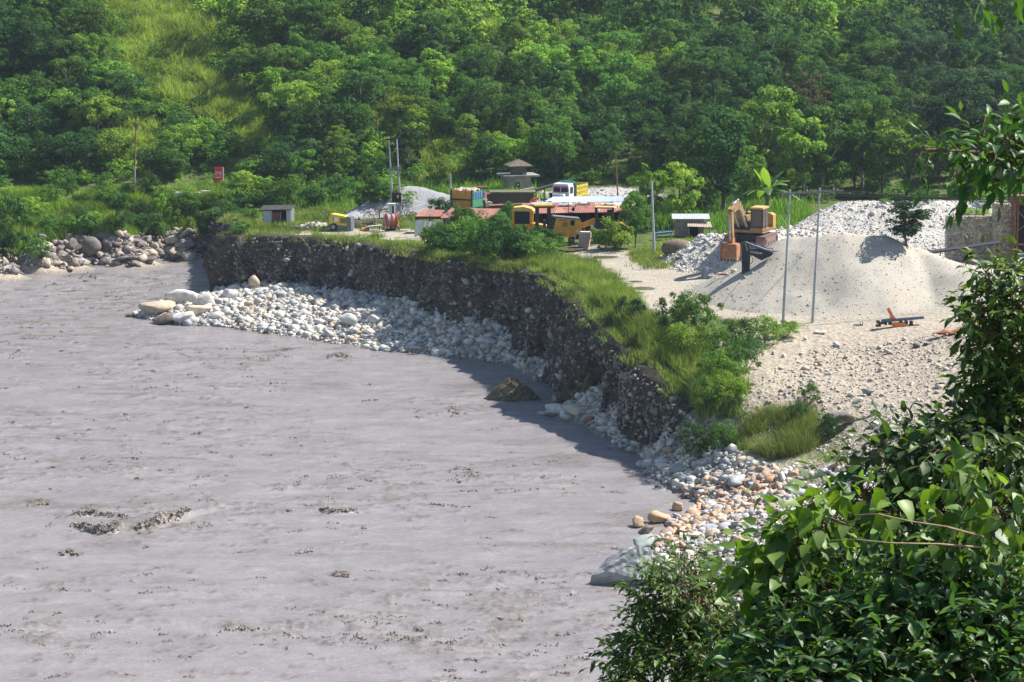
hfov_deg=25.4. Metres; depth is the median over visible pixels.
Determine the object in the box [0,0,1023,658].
ground
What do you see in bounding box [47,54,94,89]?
tree
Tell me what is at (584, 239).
tipped trailer
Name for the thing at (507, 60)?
tree
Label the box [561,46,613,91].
tree
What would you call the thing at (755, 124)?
tree
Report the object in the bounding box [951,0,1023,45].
top branch
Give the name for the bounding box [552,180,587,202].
white truck
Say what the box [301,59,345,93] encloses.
tree
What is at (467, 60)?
tree
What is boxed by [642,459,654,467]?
cobble
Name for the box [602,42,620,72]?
tree
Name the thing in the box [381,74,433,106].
tree
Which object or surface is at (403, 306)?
beach cobbles
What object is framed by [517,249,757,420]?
rim grass
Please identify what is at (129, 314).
boulder
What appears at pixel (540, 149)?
tree
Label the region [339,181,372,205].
bush
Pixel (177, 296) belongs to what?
boulder
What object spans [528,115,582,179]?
tree
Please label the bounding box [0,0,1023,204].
undergrowth
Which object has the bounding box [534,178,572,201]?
open shed
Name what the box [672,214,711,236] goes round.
brick shack
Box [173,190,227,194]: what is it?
guard rail
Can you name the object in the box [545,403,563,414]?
boulder
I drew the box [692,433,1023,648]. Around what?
heart leaved shrub
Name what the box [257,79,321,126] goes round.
tree
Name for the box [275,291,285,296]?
boulder
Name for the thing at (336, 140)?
power line
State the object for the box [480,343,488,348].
cobble
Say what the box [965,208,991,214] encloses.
weeds
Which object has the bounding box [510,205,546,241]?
yellow digger
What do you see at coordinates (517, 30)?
tree
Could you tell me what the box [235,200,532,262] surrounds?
yard grass
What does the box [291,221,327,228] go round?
plaster rubble
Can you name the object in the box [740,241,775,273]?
detached excavator arm
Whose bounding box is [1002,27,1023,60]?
tree
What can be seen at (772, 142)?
tree
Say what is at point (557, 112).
tree
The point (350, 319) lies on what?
boulder
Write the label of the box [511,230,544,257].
bush
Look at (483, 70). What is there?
tree
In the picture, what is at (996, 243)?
conveyor
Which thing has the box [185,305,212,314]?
boulder
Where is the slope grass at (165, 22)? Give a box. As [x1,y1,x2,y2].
[91,0,516,187]
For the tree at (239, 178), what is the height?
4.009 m
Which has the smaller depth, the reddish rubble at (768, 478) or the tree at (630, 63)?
the reddish rubble at (768, 478)
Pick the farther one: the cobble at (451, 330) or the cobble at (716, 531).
the cobble at (451, 330)
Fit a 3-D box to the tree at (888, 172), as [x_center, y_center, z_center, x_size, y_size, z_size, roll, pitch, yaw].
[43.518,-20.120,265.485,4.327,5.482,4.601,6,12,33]
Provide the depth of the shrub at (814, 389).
155.38 m
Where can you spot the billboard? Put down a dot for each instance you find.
(219, 173)
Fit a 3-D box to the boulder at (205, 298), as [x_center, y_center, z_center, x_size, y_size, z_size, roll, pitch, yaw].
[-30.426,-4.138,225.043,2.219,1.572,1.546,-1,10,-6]
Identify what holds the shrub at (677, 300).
on the ground at (664, 282)
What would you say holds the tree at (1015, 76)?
on the ground at (664, 282)
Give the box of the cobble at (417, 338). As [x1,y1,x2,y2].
[413,336,422,341]
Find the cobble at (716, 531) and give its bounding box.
[705,528,719,535]
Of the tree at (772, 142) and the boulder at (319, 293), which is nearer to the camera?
the boulder at (319, 293)
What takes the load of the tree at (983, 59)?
on the ground at (664, 282)
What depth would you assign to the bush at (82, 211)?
269.38 m
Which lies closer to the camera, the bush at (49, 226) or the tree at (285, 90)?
the bush at (49, 226)
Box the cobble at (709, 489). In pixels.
[706,486,717,493]
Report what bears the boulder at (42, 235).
on the ground at (664, 282)
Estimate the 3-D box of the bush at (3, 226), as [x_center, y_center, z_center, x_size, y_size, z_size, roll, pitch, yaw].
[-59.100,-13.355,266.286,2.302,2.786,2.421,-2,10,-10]
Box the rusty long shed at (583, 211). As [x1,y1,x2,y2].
[521,201,625,229]
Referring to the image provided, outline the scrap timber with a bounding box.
[354,220,379,226]
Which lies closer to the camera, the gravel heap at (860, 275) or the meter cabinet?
the gravel heap at (860, 275)
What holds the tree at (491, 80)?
on the ground at (664, 282)
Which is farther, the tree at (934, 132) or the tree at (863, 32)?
the tree at (863, 32)
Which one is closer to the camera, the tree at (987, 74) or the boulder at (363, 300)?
the boulder at (363, 300)
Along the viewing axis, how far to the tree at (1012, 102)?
278.04 m
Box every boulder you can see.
[38,234,46,239]
[68,238,77,249]
[78,258,84,264]
[82,236,101,257]
[122,245,129,253]
[125,313,134,316]
[138,300,175,314]
[152,312,175,323]
[164,289,197,303]
[165,235,177,243]
[171,311,194,321]
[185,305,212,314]
[189,234,197,240]
[193,291,214,304]
[206,311,223,318]
[213,297,222,303]
[221,289,237,297]
[240,316,252,321]
[248,275,259,287]
[262,313,274,318]
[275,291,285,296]
[276,282,288,286]
[313,291,322,295]
[339,313,357,325]
[358,297,368,303]
[368,314,380,323]
[398,329,409,334]
[432,322,441,327]
[479,337,496,343]
[483,377,540,401]
[493,324,500,329]
[496,340,508,346]
[544,410,554,415]
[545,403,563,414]
[563,404,580,415]
[585,416,593,421]
[590,545,658,584]
[609,426,617,432]
[632,515,643,526]
[633,534,654,546]
[638,526,654,533]
[646,455,655,459]
[647,510,670,522]
[671,462,689,472]
[672,502,682,510]
[673,472,684,477]
[701,524,717,529]
[727,474,745,485]
[829,462,839,467]
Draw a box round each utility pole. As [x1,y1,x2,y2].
[133,120,138,182]
[615,155,618,195]
[651,181,654,251]
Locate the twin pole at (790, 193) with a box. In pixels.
[781,184,843,324]
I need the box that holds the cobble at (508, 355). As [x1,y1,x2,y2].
[506,353,513,358]
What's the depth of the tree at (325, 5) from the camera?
312.84 m
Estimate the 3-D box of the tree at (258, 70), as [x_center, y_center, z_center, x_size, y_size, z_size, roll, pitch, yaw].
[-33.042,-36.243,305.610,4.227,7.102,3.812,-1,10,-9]
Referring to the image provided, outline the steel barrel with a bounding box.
[701,266,707,278]
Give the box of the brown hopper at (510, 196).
[489,190,535,203]
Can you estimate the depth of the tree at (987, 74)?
285.95 m
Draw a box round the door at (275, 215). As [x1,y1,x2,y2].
[272,212,279,223]
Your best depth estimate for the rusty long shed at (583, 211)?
232.97 m
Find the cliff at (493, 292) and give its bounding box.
[202,218,694,447]
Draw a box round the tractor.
[476,186,492,208]
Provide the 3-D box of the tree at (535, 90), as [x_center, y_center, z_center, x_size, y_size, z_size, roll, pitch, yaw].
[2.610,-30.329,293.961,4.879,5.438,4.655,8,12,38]
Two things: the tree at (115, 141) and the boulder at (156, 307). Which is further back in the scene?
the tree at (115, 141)
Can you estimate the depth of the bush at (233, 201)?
271.47 m
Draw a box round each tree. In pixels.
[0,0,15,30]
[0,25,14,45]
[0,25,17,66]
[0,48,19,76]
[0,76,50,115]
[0,97,20,121]
[0,116,14,136]
[0,126,32,174]
[0,132,11,152]
[0,142,5,166]
[3,73,26,91]
[4,5,43,45]
[7,20,59,66]
[10,97,52,147]
[11,109,35,126]
[12,33,40,74]
[14,70,62,105]
[16,7,52,40]
[18,129,74,174]
[30,36,80,87]
[30,118,66,143]
[42,87,127,128]
[42,95,75,128]
[43,131,95,171]
[46,8,82,37]
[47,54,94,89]
[51,34,88,78]
[51,87,84,109]
[60,127,103,173]
[63,119,85,137]
[65,0,114,53]
[67,95,123,147]
[72,32,105,60]
[72,57,113,92]
[85,59,134,87]
[94,128,138,173]
[95,37,125,72]
[101,105,133,127]
[103,69,162,110]
[152,141,194,178]
[158,123,202,154]
[189,124,213,157]
[216,53,256,84]
[225,170,262,195]
[227,42,256,75]
[248,141,301,177]
[252,44,278,84]
[253,42,305,79]
[255,27,281,47]
[256,66,287,112]
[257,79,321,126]
[260,57,283,82]
[262,108,287,135]
[266,0,315,43]
[268,128,305,168]
[278,120,307,147]
[281,149,320,181]
[286,24,307,69]
[289,0,336,39]
[290,99,346,151]
[293,75,318,90]
[295,41,346,76]
[295,93,306,116]
[300,138,325,172]
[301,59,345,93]
[304,27,345,53]
[310,100,327,123]
[317,86,334,108]
[320,41,347,76]
[321,15,364,65]
[321,69,387,114]
[322,124,354,152]
[323,134,356,172]
[330,158,343,182]
[334,103,356,127]
[336,27,369,46]
[339,102,378,135]
[341,29,384,63]
[342,49,398,103]
[346,63,372,74]
[353,38,398,74]
[357,142,378,171]
[359,127,381,150]
[364,20,395,47]
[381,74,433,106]
[385,34,405,57]
[390,94,436,123]
[390,126,424,176]
[391,57,424,80]
[397,108,429,142]
[401,10,443,66]
[404,9,459,48]
[411,27,449,81]
[412,68,429,96]
[417,8,472,56]
[418,90,429,103]
[419,48,455,100]
[426,95,463,134]
[446,70,472,92]
[451,49,495,79]
[451,75,471,111]
[452,113,478,149]
[454,76,505,131]
[458,44,480,57]
[465,79,502,107]
[465,133,506,180]
[466,62,501,78]
[474,143,499,174]
[475,75,500,96]
[480,101,507,132]
[480,130,500,151]
[488,133,531,172]
[494,54,524,80]
[501,80,542,130]
[504,22,529,68]
[506,50,550,95]
[508,39,570,80]
[508,91,524,118]
[513,117,530,145]
[521,19,549,55]
[522,85,553,113]
[527,103,587,157]
[527,123,552,170]
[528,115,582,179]
[535,93,578,123]
[540,60,573,98]
[546,69,582,108]
[547,19,584,70]
[553,38,601,65]
[554,129,577,172]
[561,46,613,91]
[570,112,607,148]
[571,140,614,167]
[573,92,594,115]
[574,62,611,92]
[577,86,600,112]
[580,109,626,144]
[583,93,605,115]
[588,123,630,168]
[592,72,643,118]
[593,50,651,102]
[594,29,647,53]
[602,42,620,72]
[603,100,657,151]
[617,81,667,126]
[618,190,651,247]
[621,127,680,171]
[625,52,655,73]
[625,101,638,122]
[625,163,665,228]
[629,71,664,86]
[640,72,669,126]
[641,123,680,158]
[643,19,688,72]
[651,123,686,162]
[658,42,691,70]
[659,161,705,213]
[662,92,684,129]
[662,123,719,190]
[664,37,711,84]
[667,103,716,132]
[668,78,691,110]
[669,49,689,89]
[670,17,729,51]
[671,46,744,91]
[671,100,713,126]
[676,133,716,159]
[686,104,755,211]
[700,79,732,123]
[702,25,748,64]
[706,46,733,82]
[716,77,750,109]
[718,96,754,117]
[721,84,818,179]
[722,65,760,97]
[732,49,755,77]
[732,60,767,100]
[732,145,766,201]
[736,33,813,86]
[743,111,772,151]
[745,50,781,93]
[747,115,771,144]
[751,95,791,125]
[767,119,793,150]
[769,74,785,88]
[769,115,832,198]
[780,53,820,79]
[785,20,822,68]
[786,71,830,109]
[787,148,814,184]
[789,91,811,118]
[790,56,830,98]
[794,101,865,193]
[806,65,850,93]
[809,103,851,118]
[814,73,862,103]
[818,35,839,83]
[826,40,862,66]
[829,82,887,103]
[831,143,873,188]
[832,53,867,75]
[832,94,900,191]
[841,17,882,65]
[849,64,875,95]
[851,37,908,73]
[857,65,901,99]
[862,129,912,193]
[870,112,944,194]
[878,153,903,186]
[879,21,913,67]
[882,90,917,123]
[884,200,936,245]
[887,40,927,82]
[889,96,907,116]
[891,105,932,133]
[892,70,917,93]
[895,22,945,60]
[898,82,1004,192]
[902,132,921,160]
[910,77,939,104]
[914,61,946,89]
[917,34,967,77]
[919,41,948,71]
[922,134,956,184]
[927,122,945,138]
[929,68,982,100]
[934,233,1023,466]
[939,129,964,175]
[943,67,1011,92]
[950,37,980,69]
[953,8,990,66]
[959,157,985,178]
[964,105,1023,177]
[968,30,1001,68]
[969,83,993,102]
[973,44,1001,72]
[975,60,1016,93]
[986,77,1023,100]
[995,91,1017,121]
[997,31,1023,68]
[998,62,1023,84]
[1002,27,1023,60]
[1014,69,1023,113]
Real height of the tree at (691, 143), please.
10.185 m
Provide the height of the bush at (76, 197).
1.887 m
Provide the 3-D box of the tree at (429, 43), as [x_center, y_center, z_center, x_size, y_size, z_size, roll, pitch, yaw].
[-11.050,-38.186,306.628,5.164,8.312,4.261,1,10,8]
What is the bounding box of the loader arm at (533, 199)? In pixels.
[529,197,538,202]
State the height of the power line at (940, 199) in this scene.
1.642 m
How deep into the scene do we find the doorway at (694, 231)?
220.78 m
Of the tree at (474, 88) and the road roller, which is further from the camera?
the tree at (474, 88)
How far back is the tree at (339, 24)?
308.17 m
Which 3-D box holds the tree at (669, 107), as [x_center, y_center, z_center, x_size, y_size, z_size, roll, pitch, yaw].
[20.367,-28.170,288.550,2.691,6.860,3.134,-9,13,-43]
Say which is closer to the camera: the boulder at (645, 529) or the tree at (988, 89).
the boulder at (645, 529)
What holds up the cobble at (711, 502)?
on the ground at (664, 282)
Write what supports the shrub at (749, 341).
on the ground at (664, 282)
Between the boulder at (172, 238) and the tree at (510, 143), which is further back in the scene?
the tree at (510, 143)
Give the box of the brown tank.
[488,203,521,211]
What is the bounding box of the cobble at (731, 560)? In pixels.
[726,557,735,564]
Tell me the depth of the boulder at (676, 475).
153.41 m
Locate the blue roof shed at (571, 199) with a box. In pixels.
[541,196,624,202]
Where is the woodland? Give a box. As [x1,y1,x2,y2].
[0,0,1023,63]
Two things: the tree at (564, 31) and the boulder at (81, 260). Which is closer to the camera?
the boulder at (81, 260)
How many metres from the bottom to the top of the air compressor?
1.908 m
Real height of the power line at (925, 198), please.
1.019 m
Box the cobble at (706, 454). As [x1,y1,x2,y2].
[702,452,709,457]
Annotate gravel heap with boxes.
[339,186,454,220]
[537,186,667,198]
[647,225,828,275]
[671,232,1023,320]
[791,199,1023,258]
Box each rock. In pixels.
[826,412,846,419]
[837,413,855,422]
[853,397,862,402]
[861,388,874,394]
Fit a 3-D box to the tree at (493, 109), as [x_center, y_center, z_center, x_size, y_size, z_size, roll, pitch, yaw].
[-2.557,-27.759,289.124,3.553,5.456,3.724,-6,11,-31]
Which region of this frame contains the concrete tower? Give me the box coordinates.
[496,159,539,189]
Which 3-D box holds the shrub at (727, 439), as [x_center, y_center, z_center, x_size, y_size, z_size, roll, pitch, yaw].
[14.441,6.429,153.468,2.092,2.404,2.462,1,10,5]
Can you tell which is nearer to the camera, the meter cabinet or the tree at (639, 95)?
the meter cabinet
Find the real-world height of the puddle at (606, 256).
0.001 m
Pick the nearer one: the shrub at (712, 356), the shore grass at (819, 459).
the shore grass at (819, 459)
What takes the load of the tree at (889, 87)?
on the ground at (664, 282)
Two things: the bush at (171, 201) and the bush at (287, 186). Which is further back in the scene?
the bush at (171, 201)
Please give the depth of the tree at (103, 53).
306.38 m
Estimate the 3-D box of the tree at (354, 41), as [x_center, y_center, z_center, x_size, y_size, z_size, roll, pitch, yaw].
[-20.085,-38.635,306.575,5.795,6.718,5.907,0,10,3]
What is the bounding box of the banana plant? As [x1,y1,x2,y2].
[741,167,799,210]
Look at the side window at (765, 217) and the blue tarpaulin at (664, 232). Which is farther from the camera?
the blue tarpaulin at (664, 232)
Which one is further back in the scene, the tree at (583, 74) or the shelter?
the tree at (583, 74)
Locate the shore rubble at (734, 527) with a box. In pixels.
[650,461,968,640]
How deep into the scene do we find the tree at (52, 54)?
304.64 m
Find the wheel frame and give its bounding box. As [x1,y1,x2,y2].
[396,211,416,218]
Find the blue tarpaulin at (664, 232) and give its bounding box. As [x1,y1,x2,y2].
[655,231,672,239]
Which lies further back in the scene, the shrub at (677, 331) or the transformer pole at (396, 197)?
the transformer pole at (396, 197)
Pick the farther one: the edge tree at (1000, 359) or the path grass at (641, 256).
the path grass at (641, 256)
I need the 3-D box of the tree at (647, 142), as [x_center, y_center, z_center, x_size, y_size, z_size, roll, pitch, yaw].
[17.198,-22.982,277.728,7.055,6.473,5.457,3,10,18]
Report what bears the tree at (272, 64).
on the ground at (664, 282)
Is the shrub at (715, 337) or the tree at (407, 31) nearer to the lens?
the shrub at (715, 337)
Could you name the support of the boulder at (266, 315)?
on the ground at (664, 282)
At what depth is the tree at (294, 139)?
283.03 m
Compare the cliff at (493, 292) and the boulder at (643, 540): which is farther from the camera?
the cliff at (493, 292)
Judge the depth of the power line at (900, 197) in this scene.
173.00 m
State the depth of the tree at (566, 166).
278.49 m
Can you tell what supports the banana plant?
on the ground at (664, 282)
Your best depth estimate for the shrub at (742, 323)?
166.27 m
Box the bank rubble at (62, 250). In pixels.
[0,227,210,274]
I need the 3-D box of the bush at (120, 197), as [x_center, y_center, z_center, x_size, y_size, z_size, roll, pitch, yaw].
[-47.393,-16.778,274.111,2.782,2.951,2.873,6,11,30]
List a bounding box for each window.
[607,209,611,218]
[764,209,767,225]
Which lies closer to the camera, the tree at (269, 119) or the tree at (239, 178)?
the tree at (239, 178)
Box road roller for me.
[532,203,581,245]
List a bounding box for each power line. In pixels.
[0,133,128,155]
[226,136,345,161]
[289,122,375,149]
[800,194,1023,197]
[825,192,1019,199]
[842,190,1020,202]
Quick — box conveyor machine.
[875,307,923,326]
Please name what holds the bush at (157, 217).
on the ground at (664, 282)
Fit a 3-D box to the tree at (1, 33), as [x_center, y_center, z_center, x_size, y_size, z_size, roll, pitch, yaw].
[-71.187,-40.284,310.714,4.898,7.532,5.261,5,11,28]
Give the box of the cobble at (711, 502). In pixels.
[705,500,716,503]
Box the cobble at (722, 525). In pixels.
[717,522,730,529]
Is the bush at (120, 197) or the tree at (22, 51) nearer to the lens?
the bush at (120, 197)
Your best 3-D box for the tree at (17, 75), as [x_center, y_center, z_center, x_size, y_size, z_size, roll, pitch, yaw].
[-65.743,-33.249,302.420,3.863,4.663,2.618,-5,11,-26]
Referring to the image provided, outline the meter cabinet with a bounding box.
[388,203,395,213]
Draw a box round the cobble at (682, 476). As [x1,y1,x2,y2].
[678,474,686,481]
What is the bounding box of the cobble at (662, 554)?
[655,553,668,558]
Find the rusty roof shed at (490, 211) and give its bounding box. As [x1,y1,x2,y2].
[441,208,497,232]
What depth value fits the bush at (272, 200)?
271.51 m
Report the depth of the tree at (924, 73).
299.75 m
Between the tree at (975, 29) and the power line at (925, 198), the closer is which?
the power line at (925, 198)
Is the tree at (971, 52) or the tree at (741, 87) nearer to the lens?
the tree at (741, 87)
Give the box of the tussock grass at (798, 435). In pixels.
[733,399,834,461]
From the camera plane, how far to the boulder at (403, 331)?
208.22 m
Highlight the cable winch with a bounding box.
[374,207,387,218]
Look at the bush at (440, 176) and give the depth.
274.90 m
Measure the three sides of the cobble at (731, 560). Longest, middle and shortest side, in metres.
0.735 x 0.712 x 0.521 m
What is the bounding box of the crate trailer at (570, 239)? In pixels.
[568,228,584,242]
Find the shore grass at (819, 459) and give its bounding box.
[760,445,854,488]
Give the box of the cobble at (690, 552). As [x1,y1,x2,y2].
[682,550,695,558]
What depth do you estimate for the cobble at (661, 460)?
157.11 m
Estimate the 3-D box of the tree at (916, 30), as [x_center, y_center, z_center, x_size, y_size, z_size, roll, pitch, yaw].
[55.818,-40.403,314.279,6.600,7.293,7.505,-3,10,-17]
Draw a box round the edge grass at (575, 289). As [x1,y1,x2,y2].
[216,211,687,408]
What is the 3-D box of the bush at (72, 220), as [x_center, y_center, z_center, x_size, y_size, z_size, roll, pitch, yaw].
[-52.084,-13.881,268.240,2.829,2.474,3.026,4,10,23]
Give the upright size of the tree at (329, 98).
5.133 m
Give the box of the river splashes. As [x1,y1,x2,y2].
[0,270,662,681]
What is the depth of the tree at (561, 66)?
296.67 m
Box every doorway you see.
[281,211,285,221]
[689,227,699,235]
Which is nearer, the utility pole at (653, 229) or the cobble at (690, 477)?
the cobble at (690, 477)
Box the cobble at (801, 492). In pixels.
[793,488,804,495]
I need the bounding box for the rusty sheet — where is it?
[933,329,958,334]
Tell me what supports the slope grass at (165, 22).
on the ground at (664, 282)
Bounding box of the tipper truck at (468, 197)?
[451,187,484,207]
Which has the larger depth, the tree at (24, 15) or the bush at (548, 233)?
the tree at (24, 15)
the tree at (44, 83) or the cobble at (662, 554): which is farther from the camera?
the tree at (44, 83)
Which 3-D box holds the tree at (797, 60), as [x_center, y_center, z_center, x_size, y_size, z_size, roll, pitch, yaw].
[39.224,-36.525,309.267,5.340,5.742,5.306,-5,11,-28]
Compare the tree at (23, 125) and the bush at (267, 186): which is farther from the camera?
the tree at (23, 125)
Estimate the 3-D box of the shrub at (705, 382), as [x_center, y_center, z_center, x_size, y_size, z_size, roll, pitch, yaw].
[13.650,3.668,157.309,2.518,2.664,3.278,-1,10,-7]
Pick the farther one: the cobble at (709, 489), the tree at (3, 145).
the tree at (3, 145)
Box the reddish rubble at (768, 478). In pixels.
[651,465,800,550]
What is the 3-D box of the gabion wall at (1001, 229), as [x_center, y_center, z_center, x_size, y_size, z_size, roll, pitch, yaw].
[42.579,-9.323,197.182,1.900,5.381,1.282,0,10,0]
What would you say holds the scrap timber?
on the ground at (664, 282)
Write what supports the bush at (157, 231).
on the ground at (664, 282)
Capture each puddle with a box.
[559,246,587,250]
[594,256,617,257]
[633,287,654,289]
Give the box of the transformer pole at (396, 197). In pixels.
[385,137,403,216]
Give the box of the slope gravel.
[737,333,1019,473]
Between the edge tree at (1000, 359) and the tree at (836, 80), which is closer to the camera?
the edge tree at (1000, 359)
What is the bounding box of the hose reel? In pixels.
[382,213,399,230]
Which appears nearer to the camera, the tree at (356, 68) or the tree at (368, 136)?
the tree at (368, 136)
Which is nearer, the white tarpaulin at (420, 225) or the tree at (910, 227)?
the tree at (910, 227)
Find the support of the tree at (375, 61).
on the ground at (664, 282)
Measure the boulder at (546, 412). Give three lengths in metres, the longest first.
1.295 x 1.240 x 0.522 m
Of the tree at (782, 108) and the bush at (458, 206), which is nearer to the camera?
the bush at (458, 206)
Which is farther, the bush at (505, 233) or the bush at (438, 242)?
the bush at (438, 242)
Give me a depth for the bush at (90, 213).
267.09 m
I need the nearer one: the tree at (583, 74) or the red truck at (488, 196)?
the red truck at (488, 196)
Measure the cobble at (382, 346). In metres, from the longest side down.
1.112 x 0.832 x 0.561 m
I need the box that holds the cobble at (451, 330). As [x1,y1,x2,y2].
[448,327,456,333]
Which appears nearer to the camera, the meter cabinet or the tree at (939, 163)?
the meter cabinet
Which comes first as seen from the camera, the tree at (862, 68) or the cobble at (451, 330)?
the cobble at (451, 330)
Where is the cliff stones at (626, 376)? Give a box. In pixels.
[203,218,686,450]
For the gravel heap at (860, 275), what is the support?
on the ground at (664, 282)
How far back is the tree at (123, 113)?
294.64 m
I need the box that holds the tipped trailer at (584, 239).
[574,230,591,247]
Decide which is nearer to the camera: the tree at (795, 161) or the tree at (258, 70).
the tree at (795, 161)
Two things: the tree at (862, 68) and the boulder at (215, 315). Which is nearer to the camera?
the boulder at (215, 315)
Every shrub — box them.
[578,521,767,681]
[613,295,646,321]
[653,290,700,328]
[660,321,709,351]
[669,294,692,309]
[673,289,723,336]
[673,418,725,459]
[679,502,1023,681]
[689,373,725,410]
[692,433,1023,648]
[695,323,737,353]
[695,344,750,379]
[705,369,750,406]
[711,420,738,448]
[720,316,765,348]
[723,329,769,367]
[741,314,785,342]
[768,319,803,337]
[783,401,810,418]
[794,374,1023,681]
[796,381,821,404]
[815,413,844,438]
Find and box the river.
[0,258,715,681]
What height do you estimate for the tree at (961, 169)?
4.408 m
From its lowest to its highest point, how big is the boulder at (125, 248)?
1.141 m
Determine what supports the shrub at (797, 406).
on the ground at (664, 282)
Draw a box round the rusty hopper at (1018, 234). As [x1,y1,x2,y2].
[1009,194,1023,261]
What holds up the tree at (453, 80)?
on the ground at (664, 282)
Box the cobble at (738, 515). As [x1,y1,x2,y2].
[731,514,742,519]
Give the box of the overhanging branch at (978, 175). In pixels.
[895,79,1023,231]
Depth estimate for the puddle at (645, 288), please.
188.51 m
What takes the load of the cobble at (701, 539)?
on the ground at (664, 282)
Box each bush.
[0,185,25,193]
[0,190,29,224]
[0,215,15,234]
[0,228,31,262]
[5,191,20,212]
[15,196,50,213]
[17,213,35,225]
[23,237,52,259]
[39,183,60,203]
[40,214,58,225]
[42,223,59,235]
[55,213,78,229]
[58,179,80,193]
[72,193,91,202]
[74,204,92,218]
[77,213,101,233]
[78,211,101,230]
[96,186,119,201]
[101,178,119,192]
[106,210,131,228]
[108,190,129,209]
[119,182,136,196]
[120,210,140,227]
[125,198,152,214]
[134,212,152,225]
[135,209,168,234]
[138,174,161,191]
[149,185,175,197]
[149,220,166,233]
[153,193,167,209]
[155,186,172,204]
[161,198,183,211]
[163,207,184,222]
[172,189,204,202]
[179,197,202,215]
[193,199,244,227]
[207,200,217,207]
[219,209,238,215]
[224,204,239,213]
[226,197,242,206]
[229,220,252,233]
[236,192,265,207]
[238,203,259,218]
[244,178,264,193]
[255,178,279,200]
[258,190,284,204]
[274,174,306,204]
[290,180,328,205]
[303,189,329,206]
[317,173,354,201]
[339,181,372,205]
[356,177,384,203]
[417,225,434,241]
[419,226,457,251]
[420,221,468,252]
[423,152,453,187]
[427,197,451,210]
[435,206,478,239]
[442,202,474,215]
[445,215,494,256]
[459,223,503,257]
[472,209,506,238]
[477,209,533,260]
[490,224,547,258]
[497,200,519,229]
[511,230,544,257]
[521,236,564,258]
[527,225,558,245]
[549,236,566,247]
[588,216,635,249]
[590,229,611,249]
[681,171,721,213]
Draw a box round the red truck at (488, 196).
[486,193,490,201]
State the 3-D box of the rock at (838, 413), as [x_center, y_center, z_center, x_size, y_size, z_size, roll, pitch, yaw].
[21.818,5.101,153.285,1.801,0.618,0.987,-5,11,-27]
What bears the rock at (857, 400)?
on the ground at (664, 282)
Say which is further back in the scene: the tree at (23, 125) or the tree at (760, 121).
the tree at (23, 125)
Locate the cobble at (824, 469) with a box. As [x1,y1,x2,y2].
[819,467,828,474]
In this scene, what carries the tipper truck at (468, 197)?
on the ground at (664, 282)
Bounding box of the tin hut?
[259,205,294,224]
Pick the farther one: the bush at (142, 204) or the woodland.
the woodland
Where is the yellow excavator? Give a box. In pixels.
[720,199,777,261]
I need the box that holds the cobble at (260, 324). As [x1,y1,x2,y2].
[257,322,266,326]
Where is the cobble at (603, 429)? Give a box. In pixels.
[599,426,607,432]
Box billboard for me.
[214,167,223,183]
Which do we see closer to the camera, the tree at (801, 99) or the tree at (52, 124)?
the tree at (801, 99)
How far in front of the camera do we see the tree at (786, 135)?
255.40 m
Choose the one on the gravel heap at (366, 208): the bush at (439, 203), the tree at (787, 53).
the bush at (439, 203)
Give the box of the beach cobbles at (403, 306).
[132,280,581,394]
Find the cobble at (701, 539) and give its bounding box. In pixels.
[697,538,708,542]
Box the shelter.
[415,209,444,221]
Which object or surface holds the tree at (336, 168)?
on the ground at (664, 282)
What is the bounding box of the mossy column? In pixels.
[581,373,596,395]
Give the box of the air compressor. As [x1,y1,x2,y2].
[322,213,354,230]
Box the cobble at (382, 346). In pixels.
[379,344,386,349]
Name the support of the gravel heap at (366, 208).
on the ground at (664, 282)
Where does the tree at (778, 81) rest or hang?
on the ground at (664, 282)
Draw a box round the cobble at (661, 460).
[654,458,667,462]
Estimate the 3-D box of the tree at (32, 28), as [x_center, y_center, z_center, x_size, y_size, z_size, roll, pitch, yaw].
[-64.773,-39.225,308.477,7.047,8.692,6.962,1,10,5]
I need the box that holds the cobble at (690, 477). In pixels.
[686,475,695,480]
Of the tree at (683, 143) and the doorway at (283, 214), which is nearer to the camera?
the doorway at (283, 214)
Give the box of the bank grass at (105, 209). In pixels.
[0,182,236,252]
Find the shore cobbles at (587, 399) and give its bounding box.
[559,382,758,493]
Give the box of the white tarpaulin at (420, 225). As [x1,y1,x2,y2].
[414,220,435,236]
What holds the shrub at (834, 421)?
on the ground at (664, 282)
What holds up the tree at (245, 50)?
on the ground at (664, 282)
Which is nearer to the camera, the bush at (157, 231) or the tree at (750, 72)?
the bush at (157, 231)
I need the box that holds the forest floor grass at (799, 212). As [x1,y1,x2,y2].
[223,172,816,233]
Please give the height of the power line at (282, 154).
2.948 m
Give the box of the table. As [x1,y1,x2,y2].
[365,224,381,230]
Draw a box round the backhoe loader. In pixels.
[581,206,627,241]
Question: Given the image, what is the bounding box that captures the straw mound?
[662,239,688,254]
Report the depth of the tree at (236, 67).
305.29 m
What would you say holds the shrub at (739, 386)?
on the ground at (664, 282)
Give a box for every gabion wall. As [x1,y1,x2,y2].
[944,215,991,261]
[991,202,1013,262]
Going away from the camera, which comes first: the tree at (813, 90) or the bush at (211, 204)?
the bush at (211, 204)
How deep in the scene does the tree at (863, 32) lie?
312.63 m
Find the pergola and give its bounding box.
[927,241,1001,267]
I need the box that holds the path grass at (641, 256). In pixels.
[612,233,694,269]
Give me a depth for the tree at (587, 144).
278.06 m
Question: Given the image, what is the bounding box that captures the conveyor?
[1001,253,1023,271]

